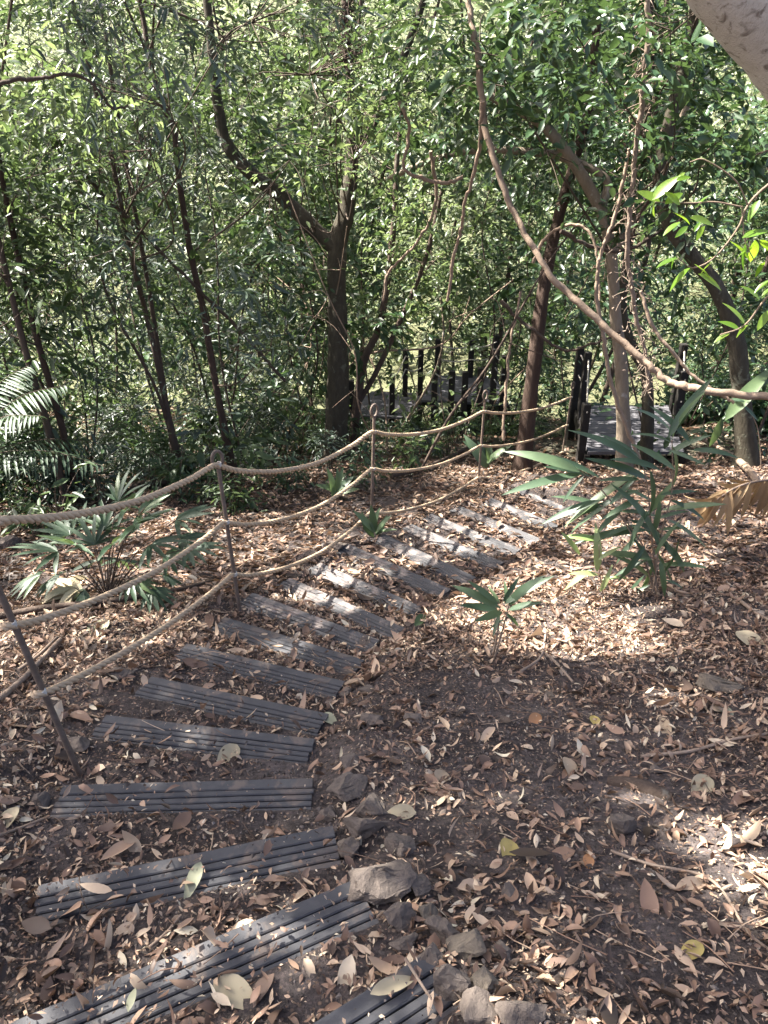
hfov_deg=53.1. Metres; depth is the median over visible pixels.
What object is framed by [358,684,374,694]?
edging stone
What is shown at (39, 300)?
woodland tree
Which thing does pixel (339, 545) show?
stone
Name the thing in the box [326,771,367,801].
edging stone
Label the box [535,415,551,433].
ground plant
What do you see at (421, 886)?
edging stone
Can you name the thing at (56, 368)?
bare sapling
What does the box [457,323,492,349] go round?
shrub
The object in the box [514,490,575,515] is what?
step tread
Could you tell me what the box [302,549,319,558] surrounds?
stone
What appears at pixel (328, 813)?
edging stone
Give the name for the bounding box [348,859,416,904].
edging stone
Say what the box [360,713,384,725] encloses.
edging stone
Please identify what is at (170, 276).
sapling
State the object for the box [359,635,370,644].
stone
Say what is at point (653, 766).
stone
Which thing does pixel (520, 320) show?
bare branch
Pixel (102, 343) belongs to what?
sapling
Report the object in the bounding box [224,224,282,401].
bare sapling
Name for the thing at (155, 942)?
fallen branch
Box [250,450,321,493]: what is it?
ground plant
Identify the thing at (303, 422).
ground plant
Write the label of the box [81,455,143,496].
ground plant
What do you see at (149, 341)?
bare sapling
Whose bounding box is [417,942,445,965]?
edging stone
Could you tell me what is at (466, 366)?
woodland tree
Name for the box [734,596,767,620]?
fallen branch
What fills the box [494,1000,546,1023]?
edging stone
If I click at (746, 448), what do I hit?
leaning tree
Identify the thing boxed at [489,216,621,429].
bare sapling
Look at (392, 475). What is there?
fallen branch
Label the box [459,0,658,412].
woodland tree
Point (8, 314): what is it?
sapling
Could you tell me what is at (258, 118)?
sapling
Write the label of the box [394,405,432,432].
shrub
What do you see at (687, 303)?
woodland tree
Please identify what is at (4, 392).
palm
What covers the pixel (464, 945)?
edging stone
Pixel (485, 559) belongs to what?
step tread
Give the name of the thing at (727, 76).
sapling
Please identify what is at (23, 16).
woodland tree
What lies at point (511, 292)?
sapling
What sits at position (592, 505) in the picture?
strap leaf plant
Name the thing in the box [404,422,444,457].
ground plant
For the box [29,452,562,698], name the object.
handrail rope
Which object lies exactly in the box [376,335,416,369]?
shrub
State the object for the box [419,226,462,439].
bare sapling
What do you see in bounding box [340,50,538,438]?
sapling
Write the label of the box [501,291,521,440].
liana
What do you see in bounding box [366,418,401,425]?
shrub
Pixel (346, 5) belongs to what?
vine
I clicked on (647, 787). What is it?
fallen branch
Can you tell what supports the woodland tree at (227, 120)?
on the ground
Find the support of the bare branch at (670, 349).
hanging from the liana at (628, 347)
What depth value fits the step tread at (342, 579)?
5.02 m
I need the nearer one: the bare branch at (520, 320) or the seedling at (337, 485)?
the seedling at (337, 485)
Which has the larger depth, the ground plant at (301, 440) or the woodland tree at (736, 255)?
the woodland tree at (736, 255)
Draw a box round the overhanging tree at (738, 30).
[685,0,767,101]
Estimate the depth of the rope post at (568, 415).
10.14 m
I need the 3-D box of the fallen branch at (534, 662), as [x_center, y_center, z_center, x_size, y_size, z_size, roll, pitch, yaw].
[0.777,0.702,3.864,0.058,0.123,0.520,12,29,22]
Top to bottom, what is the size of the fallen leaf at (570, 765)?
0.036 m
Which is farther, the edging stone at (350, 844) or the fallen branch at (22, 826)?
the fallen branch at (22, 826)
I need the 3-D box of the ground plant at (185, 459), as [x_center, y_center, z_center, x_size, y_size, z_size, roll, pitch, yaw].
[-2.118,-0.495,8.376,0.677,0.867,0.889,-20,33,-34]
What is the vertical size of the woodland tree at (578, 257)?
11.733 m
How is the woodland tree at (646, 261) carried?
on the ground
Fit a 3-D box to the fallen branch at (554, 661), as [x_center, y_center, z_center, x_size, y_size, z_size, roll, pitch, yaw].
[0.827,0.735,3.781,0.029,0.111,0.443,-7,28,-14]
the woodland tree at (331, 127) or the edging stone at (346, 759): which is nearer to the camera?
the edging stone at (346, 759)
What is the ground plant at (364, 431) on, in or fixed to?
on the ground
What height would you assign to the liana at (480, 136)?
1.533 m
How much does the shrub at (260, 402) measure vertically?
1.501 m
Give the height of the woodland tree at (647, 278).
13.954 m
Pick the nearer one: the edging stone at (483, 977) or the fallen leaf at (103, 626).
the edging stone at (483, 977)
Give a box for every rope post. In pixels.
[0,584,82,776]
[210,449,241,612]
[369,403,378,511]
[477,390,487,481]
[561,381,574,452]
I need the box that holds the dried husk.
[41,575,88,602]
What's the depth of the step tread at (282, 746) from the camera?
3.15 m
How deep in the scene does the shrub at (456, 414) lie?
15.04 m
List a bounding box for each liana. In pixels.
[382,150,437,300]
[397,101,462,184]
[446,100,484,300]
[465,0,767,399]
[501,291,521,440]
[594,151,639,458]
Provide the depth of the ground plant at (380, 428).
11.31 m
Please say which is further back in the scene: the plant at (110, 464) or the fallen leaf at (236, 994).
the plant at (110, 464)
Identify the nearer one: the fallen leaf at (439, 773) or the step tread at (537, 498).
the fallen leaf at (439, 773)
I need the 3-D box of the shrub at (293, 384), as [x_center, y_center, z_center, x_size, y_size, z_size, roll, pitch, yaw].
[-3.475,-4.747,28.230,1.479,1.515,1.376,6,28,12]
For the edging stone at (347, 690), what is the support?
on the ground
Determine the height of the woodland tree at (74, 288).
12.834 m
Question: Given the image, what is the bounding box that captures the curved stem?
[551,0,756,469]
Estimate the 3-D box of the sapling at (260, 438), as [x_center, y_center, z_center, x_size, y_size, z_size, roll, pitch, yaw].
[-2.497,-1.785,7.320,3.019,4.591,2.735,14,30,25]
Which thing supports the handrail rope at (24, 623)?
attached to the rope post at (18, 634)
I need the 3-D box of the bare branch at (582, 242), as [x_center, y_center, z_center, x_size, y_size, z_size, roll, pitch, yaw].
[2.306,-2.627,7.175,1.461,0.402,0.075,-7,28,-14]
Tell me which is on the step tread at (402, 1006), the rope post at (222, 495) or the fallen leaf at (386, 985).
the fallen leaf at (386, 985)
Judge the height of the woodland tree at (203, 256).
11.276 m
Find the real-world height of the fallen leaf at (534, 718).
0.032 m
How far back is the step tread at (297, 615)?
4.45 m
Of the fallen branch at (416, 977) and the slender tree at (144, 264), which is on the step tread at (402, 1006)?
the fallen branch at (416, 977)
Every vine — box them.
[315,0,376,89]
[600,0,680,401]
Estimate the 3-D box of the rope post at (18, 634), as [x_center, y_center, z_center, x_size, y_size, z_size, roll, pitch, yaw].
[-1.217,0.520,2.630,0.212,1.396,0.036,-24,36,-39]
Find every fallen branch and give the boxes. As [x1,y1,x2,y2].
[0,579,209,618]
[0,637,61,702]
[0,816,46,835]
[17,636,57,671]
[129,456,290,489]
[148,914,181,948]
[390,446,468,477]
[404,958,435,1005]
[520,631,546,672]
[530,642,573,682]
[607,776,673,800]
[610,849,767,949]
[640,732,767,758]
[701,438,759,480]
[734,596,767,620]
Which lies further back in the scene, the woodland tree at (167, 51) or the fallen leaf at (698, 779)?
the woodland tree at (167, 51)
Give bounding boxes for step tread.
[8,881,379,1023]
[33,826,340,923]
[49,778,313,817]
[90,715,314,763]
[134,676,328,735]
[174,643,344,699]
[211,617,364,675]
[240,593,379,652]
[276,578,403,638]
[308,563,423,616]
[313,957,459,1023]
[336,544,450,595]
[371,534,475,583]
[403,524,503,568]
[423,514,520,554]
[450,506,538,544]
[482,498,556,529]
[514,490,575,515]
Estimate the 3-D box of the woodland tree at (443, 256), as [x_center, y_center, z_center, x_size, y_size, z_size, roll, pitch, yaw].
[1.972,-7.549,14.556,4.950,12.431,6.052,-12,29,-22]
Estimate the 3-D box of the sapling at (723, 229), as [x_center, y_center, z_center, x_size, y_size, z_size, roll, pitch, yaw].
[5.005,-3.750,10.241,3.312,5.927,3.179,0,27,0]
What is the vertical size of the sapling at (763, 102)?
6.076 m
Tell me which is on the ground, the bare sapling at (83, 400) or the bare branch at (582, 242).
the bare sapling at (83, 400)
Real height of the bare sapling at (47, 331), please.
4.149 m
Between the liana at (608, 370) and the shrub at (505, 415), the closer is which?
the liana at (608, 370)
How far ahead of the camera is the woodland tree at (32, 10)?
18.35 m
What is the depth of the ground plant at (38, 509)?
6.28 m
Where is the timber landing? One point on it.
(583, 417)
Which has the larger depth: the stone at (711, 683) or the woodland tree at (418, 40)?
the woodland tree at (418, 40)
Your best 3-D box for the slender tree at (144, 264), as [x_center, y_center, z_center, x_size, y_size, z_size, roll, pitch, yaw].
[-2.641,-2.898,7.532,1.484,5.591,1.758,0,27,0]
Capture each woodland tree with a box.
[0,0,128,409]
[0,0,164,409]
[0,0,241,405]
[0,0,310,406]
[0,7,136,404]
[0,37,49,368]
[0,39,85,381]
[0,131,78,371]
[0,166,93,379]
[1,0,283,401]
[5,0,215,411]
[26,0,265,405]
[46,25,322,418]
[47,0,318,412]
[114,0,408,412]
[138,0,456,427]
[176,0,335,395]
[189,0,363,410]
[216,0,419,404]
[230,0,425,395]
[230,0,476,415]
[257,0,537,425]
[363,0,638,405]
[368,0,557,379]
[369,0,664,424]
[410,0,679,417]
[443,28,572,408]
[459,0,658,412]
[475,0,671,392]
[487,0,767,404]
[489,2,679,382]
[506,3,714,412]
[544,0,760,403]
[599,31,767,403]
[640,41,767,376]
[644,82,767,391]
[656,89,767,367]
[681,96,767,326]
[694,223,767,358]
[715,130,767,369]
[719,253,767,362]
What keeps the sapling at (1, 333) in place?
on the ground
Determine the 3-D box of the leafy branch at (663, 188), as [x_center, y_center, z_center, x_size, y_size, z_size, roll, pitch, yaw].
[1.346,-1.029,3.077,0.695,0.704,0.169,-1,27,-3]
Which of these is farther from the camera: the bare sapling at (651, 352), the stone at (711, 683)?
the bare sapling at (651, 352)
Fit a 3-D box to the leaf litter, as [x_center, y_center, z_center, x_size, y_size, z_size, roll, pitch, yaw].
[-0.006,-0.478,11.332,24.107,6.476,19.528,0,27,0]
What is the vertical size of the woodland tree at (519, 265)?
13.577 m
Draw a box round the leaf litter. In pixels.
[0,405,767,1023]
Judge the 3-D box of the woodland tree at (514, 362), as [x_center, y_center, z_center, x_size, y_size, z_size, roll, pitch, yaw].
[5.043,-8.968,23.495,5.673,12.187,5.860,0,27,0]
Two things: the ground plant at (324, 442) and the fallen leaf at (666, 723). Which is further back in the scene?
the ground plant at (324, 442)
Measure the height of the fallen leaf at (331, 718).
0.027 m
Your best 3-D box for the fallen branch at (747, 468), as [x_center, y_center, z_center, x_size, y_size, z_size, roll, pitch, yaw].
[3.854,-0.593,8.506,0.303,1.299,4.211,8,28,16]
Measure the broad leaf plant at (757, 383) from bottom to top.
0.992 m
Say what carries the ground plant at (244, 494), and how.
on the ground
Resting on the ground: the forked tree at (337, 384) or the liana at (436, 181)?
the forked tree at (337, 384)
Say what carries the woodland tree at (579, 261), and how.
on the ground
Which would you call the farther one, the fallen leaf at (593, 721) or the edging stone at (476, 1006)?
the fallen leaf at (593, 721)
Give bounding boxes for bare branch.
[0,72,128,109]
[81,170,286,381]
[500,300,620,351]
[531,223,600,300]
[559,205,700,253]
[630,150,767,240]
[639,291,734,403]
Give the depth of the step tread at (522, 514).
7.00 m
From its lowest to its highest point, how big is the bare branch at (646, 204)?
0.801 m
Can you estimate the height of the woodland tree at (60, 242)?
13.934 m
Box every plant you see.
[0,450,103,541]
[0,471,52,533]
[6,466,225,612]
[72,456,131,509]
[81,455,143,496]
[92,448,144,472]
[120,446,166,490]
[128,436,189,481]
[138,443,204,503]
[160,424,205,472]
[175,419,238,479]
[181,468,230,502]
[195,466,275,515]
[215,430,292,468]
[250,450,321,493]
[252,424,292,449]
[273,419,324,456]
[286,405,321,444]
[299,424,351,469]
[309,401,369,449]
[325,438,395,489]
[347,409,382,450]
[361,414,394,440]
[375,418,416,445]
[379,429,440,476]
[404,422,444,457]
[419,403,498,443]
[419,416,467,462]
[452,575,552,659]
[470,414,497,433]
[471,390,516,448]
[503,376,739,596]
[506,397,548,442]
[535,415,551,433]
[561,522,627,595]
[709,370,767,467]
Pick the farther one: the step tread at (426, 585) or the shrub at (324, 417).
the shrub at (324, 417)
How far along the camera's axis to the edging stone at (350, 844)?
2.40 m
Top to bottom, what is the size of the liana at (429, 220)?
1.446 m
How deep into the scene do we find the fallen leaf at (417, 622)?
4.39 m
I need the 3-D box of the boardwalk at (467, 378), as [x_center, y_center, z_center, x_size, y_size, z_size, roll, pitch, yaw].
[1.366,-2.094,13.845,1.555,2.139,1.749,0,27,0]
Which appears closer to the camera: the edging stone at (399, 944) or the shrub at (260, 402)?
the edging stone at (399, 944)
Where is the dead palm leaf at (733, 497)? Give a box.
[684,478,767,536]
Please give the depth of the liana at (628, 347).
5.63 m
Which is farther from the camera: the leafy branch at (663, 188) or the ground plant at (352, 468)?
the ground plant at (352, 468)
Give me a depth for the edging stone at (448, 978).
1.75 m
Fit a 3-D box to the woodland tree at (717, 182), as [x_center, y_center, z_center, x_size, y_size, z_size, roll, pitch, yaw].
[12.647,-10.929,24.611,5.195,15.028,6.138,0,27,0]
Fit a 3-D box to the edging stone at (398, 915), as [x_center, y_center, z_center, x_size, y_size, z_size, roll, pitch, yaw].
[0.040,1.063,2.019,0.083,0.068,0.065,7,28,14]
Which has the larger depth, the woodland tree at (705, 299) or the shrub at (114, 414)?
the woodland tree at (705, 299)
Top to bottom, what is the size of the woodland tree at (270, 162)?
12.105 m
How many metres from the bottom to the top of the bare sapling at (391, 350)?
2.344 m
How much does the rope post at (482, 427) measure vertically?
1.125 m
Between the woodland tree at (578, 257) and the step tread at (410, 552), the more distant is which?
the woodland tree at (578, 257)
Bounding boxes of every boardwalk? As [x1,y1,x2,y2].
[348,350,423,427]
[418,335,509,435]
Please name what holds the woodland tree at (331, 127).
on the ground
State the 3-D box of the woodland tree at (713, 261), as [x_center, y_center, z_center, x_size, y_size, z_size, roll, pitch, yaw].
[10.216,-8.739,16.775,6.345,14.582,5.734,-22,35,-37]
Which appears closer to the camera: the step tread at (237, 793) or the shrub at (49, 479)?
the step tread at (237, 793)
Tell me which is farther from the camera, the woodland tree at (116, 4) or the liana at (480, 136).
the woodland tree at (116, 4)
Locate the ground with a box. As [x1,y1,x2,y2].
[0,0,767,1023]
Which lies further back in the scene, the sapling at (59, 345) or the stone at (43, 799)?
the sapling at (59, 345)
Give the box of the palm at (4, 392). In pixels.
[0,364,114,480]
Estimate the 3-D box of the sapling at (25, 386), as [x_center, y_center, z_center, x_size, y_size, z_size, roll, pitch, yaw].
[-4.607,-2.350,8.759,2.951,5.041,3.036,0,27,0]
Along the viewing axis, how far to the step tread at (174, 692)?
3.48 m
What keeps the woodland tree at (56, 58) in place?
on the ground
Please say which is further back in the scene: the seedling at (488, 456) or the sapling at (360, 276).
the sapling at (360, 276)
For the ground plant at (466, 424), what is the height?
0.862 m
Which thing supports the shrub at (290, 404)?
on the ground
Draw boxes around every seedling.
[316,467,358,495]
[354,505,395,536]
[463,434,511,467]
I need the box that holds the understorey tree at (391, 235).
[322,68,492,453]
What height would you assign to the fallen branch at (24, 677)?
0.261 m
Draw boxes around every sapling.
[0,0,183,453]
[0,15,249,474]
[0,37,55,434]
[0,45,154,463]
[0,48,287,491]
[0,117,121,482]
[0,121,197,485]
[0,152,223,502]
[0,286,27,490]
[0,332,68,408]
[5,293,130,436]
[7,39,109,458]
[10,68,292,458]
[15,183,79,452]
[38,18,259,429]
[44,221,194,418]
[49,235,151,414]
[96,53,327,460]
[153,43,412,452]
[155,67,364,433]
[188,30,436,460]
[221,231,317,449]
[221,250,387,446]
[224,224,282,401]
[252,214,327,451]
[265,45,444,433]
[284,183,390,454]
[285,226,378,443]
[290,205,324,428]
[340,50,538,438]
[347,280,512,411]
[352,52,510,422]
[371,32,600,440]
[417,134,655,473]
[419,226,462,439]
[424,42,585,432]
[429,93,628,438]
[470,3,726,439]
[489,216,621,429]
[510,41,759,467]
[606,284,670,399]
[613,95,767,426]
[681,270,767,464]
[691,168,753,435]
[720,96,767,417]
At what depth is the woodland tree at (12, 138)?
19.84 m
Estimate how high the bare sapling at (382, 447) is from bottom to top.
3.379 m
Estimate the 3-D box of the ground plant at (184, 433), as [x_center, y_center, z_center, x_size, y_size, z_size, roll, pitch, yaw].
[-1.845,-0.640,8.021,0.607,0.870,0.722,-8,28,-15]
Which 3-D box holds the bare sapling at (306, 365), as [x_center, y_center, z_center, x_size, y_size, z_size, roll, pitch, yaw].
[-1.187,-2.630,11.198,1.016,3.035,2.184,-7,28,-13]
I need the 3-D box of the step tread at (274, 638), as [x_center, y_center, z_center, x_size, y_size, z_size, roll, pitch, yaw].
[-0.537,0.770,4.161,0.902,0.116,0.168,12,30,23]
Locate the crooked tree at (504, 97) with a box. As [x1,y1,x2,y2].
[346,0,745,472]
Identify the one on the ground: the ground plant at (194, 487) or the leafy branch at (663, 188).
the ground plant at (194, 487)
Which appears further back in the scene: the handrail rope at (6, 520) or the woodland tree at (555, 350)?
the woodland tree at (555, 350)
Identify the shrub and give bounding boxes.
[0,335,94,436]
[0,395,90,504]
[0,419,122,513]
[48,309,172,437]
[75,385,159,469]
[112,417,197,476]
[161,383,249,455]
[192,361,253,420]
[216,423,262,458]
[239,370,301,443]
[283,371,304,399]
[285,391,318,421]
[315,408,350,426]
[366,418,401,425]
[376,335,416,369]
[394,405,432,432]
[428,404,474,428]
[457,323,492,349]
[472,403,518,423]
[508,390,545,415]
[538,370,561,399]
[594,347,632,386]
[654,365,729,426]
[686,352,703,380]
[692,344,762,416]
[705,366,767,437]
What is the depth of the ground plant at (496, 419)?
10.59 m
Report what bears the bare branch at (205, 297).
attached to the slender tree at (246, 294)
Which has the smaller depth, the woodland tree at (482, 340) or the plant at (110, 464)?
the plant at (110, 464)
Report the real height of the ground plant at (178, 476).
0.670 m
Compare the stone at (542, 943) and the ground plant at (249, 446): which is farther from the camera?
the ground plant at (249, 446)
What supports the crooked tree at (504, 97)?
on the ground
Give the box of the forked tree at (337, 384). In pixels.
[106,0,528,459]
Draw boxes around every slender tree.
[0,0,170,506]
[0,0,384,470]
[0,61,154,502]
[7,1,191,452]
[21,0,328,475]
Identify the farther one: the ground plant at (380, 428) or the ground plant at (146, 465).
the ground plant at (380, 428)
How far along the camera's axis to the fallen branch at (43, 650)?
3.90 m
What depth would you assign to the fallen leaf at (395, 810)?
2.58 m
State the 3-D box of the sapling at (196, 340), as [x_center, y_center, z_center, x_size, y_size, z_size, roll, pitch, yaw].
[-2.906,-2.800,10.149,3.327,5.459,3.141,0,27,0]
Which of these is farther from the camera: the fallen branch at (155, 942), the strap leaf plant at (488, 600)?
the strap leaf plant at (488, 600)
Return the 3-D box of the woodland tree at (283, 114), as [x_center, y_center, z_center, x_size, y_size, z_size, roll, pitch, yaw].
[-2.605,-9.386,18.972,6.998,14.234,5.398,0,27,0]
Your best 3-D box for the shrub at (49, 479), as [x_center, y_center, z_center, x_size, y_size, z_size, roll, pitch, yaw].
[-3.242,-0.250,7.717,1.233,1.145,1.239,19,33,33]
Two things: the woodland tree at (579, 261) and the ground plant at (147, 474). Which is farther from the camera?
the woodland tree at (579, 261)
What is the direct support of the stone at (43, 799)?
on the ground
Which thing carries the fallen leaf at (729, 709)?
on the ground
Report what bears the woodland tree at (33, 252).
on the ground
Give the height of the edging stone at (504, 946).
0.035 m
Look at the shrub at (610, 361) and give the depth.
30.33 m
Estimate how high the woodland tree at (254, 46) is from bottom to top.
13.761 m
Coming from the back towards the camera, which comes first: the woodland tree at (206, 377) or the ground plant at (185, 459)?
the woodland tree at (206, 377)
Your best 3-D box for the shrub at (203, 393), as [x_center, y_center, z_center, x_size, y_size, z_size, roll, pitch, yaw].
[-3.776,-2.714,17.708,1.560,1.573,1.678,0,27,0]
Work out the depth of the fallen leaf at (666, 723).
3.14 m
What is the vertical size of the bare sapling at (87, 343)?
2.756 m
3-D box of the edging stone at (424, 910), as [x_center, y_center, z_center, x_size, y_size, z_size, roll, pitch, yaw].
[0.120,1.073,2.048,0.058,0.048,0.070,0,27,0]
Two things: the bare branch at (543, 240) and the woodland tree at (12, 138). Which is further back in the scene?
the woodland tree at (12, 138)
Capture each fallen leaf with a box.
[0,807,18,827]
[87,620,108,634]
[126,988,135,1011]
[184,862,202,898]
[213,973,252,1009]
[217,743,239,761]
[325,712,336,723]
[370,975,413,995]
[387,803,415,819]
[414,614,425,625]
[434,769,449,781]
[500,838,517,856]
[529,713,541,723]
[562,757,577,774]
[583,854,593,868]
[590,716,599,723]
[659,718,671,734]
[681,940,704,959]
[691,773,713,792]
[711,704,733,716]
[736,630,764,646]
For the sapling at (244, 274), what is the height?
5.139 m
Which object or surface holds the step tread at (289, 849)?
on the ground
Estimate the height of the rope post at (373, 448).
1.175 m
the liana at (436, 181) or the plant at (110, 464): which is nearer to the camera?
the liana at (436, 181)
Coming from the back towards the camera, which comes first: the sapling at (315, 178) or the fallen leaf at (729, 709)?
the sapling at (315, 178)
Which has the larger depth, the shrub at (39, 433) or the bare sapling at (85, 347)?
the bare sapling at (85, 347)
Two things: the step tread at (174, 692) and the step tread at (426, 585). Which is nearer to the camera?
the step tread at (174, 692)
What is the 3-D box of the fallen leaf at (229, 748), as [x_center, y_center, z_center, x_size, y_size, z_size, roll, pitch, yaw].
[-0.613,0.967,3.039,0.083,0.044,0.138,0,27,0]
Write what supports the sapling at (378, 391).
on the ground
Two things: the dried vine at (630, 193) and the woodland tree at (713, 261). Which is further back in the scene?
the woodland tree at (713, 261)
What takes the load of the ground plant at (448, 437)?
on the ground
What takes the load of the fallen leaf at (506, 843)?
on the ground
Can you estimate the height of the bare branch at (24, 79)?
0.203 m
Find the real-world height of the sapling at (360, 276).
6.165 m
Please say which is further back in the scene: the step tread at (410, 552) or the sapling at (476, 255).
the sapling at (476, 255)
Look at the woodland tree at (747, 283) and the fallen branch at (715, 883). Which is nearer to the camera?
the fallen branch at (715, 883)
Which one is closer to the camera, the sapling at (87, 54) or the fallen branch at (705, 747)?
the fallen branch at (705, 747)
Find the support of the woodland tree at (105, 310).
on the ground
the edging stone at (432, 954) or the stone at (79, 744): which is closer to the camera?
the edging stone at (432, 954)
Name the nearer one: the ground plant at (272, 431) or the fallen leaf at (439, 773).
the fallen leaf at (439, 773)
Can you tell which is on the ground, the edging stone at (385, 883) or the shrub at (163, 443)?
the shrub at (163, 443)
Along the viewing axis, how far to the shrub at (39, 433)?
7.68 m
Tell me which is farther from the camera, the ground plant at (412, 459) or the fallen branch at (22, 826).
the ground plant at (412, 459)
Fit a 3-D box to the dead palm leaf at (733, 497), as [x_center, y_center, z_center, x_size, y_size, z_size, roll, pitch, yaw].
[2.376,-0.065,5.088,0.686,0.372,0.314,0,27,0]
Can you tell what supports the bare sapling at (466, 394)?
on the ground
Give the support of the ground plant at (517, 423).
on the ground
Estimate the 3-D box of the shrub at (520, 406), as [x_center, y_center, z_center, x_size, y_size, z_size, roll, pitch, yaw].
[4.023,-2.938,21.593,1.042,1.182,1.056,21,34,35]
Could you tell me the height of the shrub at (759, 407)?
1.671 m
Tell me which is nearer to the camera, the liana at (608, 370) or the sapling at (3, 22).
the liana at (608, 370)
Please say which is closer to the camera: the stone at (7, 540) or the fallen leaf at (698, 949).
the fallen leaf at (698, 949)
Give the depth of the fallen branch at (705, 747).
2.94 m
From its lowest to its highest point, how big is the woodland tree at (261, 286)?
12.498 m
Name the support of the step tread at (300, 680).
on the ground
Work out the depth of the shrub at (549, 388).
28.41 m
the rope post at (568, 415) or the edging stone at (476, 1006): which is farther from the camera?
the rope post at (568, 415)
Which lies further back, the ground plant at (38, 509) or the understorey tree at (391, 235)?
the understorey tree at (391, 235)
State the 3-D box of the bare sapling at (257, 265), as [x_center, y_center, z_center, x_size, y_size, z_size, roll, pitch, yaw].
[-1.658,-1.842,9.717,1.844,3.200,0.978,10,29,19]
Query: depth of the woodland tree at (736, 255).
21.95 m
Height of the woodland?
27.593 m
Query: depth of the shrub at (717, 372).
12.55 m
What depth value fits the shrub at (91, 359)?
11.74 m
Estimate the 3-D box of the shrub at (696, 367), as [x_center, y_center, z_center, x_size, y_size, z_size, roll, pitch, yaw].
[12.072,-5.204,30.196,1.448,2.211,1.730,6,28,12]
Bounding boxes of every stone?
[0,535,21,548]
[31,791,50,810]
[64,736,89,752]
[109,667,134,680]
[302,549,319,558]
[319,805,335,821]
[326,541,347,549]
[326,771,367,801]
[337,836,359,857]
[338,687,352,696]
[340,753,360,769]
[344,817,389,839]
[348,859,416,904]
[353,792,388,816]
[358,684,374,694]
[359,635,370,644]
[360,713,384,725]
[383,833,415,857]
[383,901,415,932]
[388,932,418,956]
[403,713,421,723]
[412,874,430,901]
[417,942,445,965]
[418,903,438,923]
[425,915,459,942]
[433,963,470,1000]
[445,928,486,958]
[458,985,497,1023]
[470,965,502,991]
[489,940,511,960]
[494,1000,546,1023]
[501,881,522,903]
[538,939,551,947]
[608,813,636,834]
[650,764,664,772]
[695,673,743,693]
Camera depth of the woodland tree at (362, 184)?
12.43 m
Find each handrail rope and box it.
[0,396,571,525]
[0,425,567,630]
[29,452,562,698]
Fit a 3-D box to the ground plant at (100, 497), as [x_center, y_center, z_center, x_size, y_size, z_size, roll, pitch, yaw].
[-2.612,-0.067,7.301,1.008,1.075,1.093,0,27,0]
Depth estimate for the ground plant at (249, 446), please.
8.99 m
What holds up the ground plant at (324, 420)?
on the ground
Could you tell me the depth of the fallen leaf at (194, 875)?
2.29 m
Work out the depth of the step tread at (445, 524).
6.26 m
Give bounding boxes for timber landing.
[566,343,688,463]
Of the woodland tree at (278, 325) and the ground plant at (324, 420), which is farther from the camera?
the woodland tree at (278, 325)
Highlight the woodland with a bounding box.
[0,0,767,371]
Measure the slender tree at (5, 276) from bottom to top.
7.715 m
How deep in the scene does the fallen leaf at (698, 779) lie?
2.73 m
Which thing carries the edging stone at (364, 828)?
on the ground
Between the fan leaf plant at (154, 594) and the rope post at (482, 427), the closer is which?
the fan leaf plant at (154, 594)
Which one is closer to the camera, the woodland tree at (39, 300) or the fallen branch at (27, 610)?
the fallen branch at (27, 610)
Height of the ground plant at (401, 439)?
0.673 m
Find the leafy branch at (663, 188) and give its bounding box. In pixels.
[637,158,767,342]
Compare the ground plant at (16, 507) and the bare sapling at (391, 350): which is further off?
the bare sapling at (391, 350)
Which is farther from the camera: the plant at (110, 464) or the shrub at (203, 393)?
the shrub at (203, 393)
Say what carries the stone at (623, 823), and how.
on the ground
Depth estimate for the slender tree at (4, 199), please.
6.81 m
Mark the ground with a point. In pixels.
(282, 986)
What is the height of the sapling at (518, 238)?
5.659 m
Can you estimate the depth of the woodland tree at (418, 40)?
16.79 m
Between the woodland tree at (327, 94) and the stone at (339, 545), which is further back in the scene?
the woodland tree at (327, 94)
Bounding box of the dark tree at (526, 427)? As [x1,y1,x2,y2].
[471,0,709,471]
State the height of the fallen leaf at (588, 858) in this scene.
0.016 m
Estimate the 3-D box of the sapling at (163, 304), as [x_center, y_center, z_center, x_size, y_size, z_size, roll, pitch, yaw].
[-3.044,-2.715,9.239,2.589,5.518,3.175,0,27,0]
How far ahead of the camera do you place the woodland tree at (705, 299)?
17.70 m
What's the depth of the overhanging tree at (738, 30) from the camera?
2.36 m
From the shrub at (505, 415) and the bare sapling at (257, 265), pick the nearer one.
the bare sapling at (257, 265)
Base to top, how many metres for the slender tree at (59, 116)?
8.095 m
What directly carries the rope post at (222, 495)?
on the ground
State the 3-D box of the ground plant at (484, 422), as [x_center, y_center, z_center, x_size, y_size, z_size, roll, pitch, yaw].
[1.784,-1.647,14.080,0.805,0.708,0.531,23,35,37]
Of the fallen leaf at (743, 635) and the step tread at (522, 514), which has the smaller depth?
the fallen leaf at (743, 635)
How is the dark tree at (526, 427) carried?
on the ground
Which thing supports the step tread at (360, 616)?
on the ground
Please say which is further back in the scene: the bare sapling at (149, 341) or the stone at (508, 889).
the bare sapling at (149, 341)
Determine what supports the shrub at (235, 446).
on the ground
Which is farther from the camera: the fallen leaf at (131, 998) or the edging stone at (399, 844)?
the edging stone at (399, 844)
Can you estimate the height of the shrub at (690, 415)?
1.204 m
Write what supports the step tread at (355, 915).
on the ground
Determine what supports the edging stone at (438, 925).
on the ground
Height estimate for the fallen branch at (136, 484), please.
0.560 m
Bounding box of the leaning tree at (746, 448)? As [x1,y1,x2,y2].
[491,0,767,467]
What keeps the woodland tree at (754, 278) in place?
on the ground
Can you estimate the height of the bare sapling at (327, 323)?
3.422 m
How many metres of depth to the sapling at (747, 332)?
9.02 m

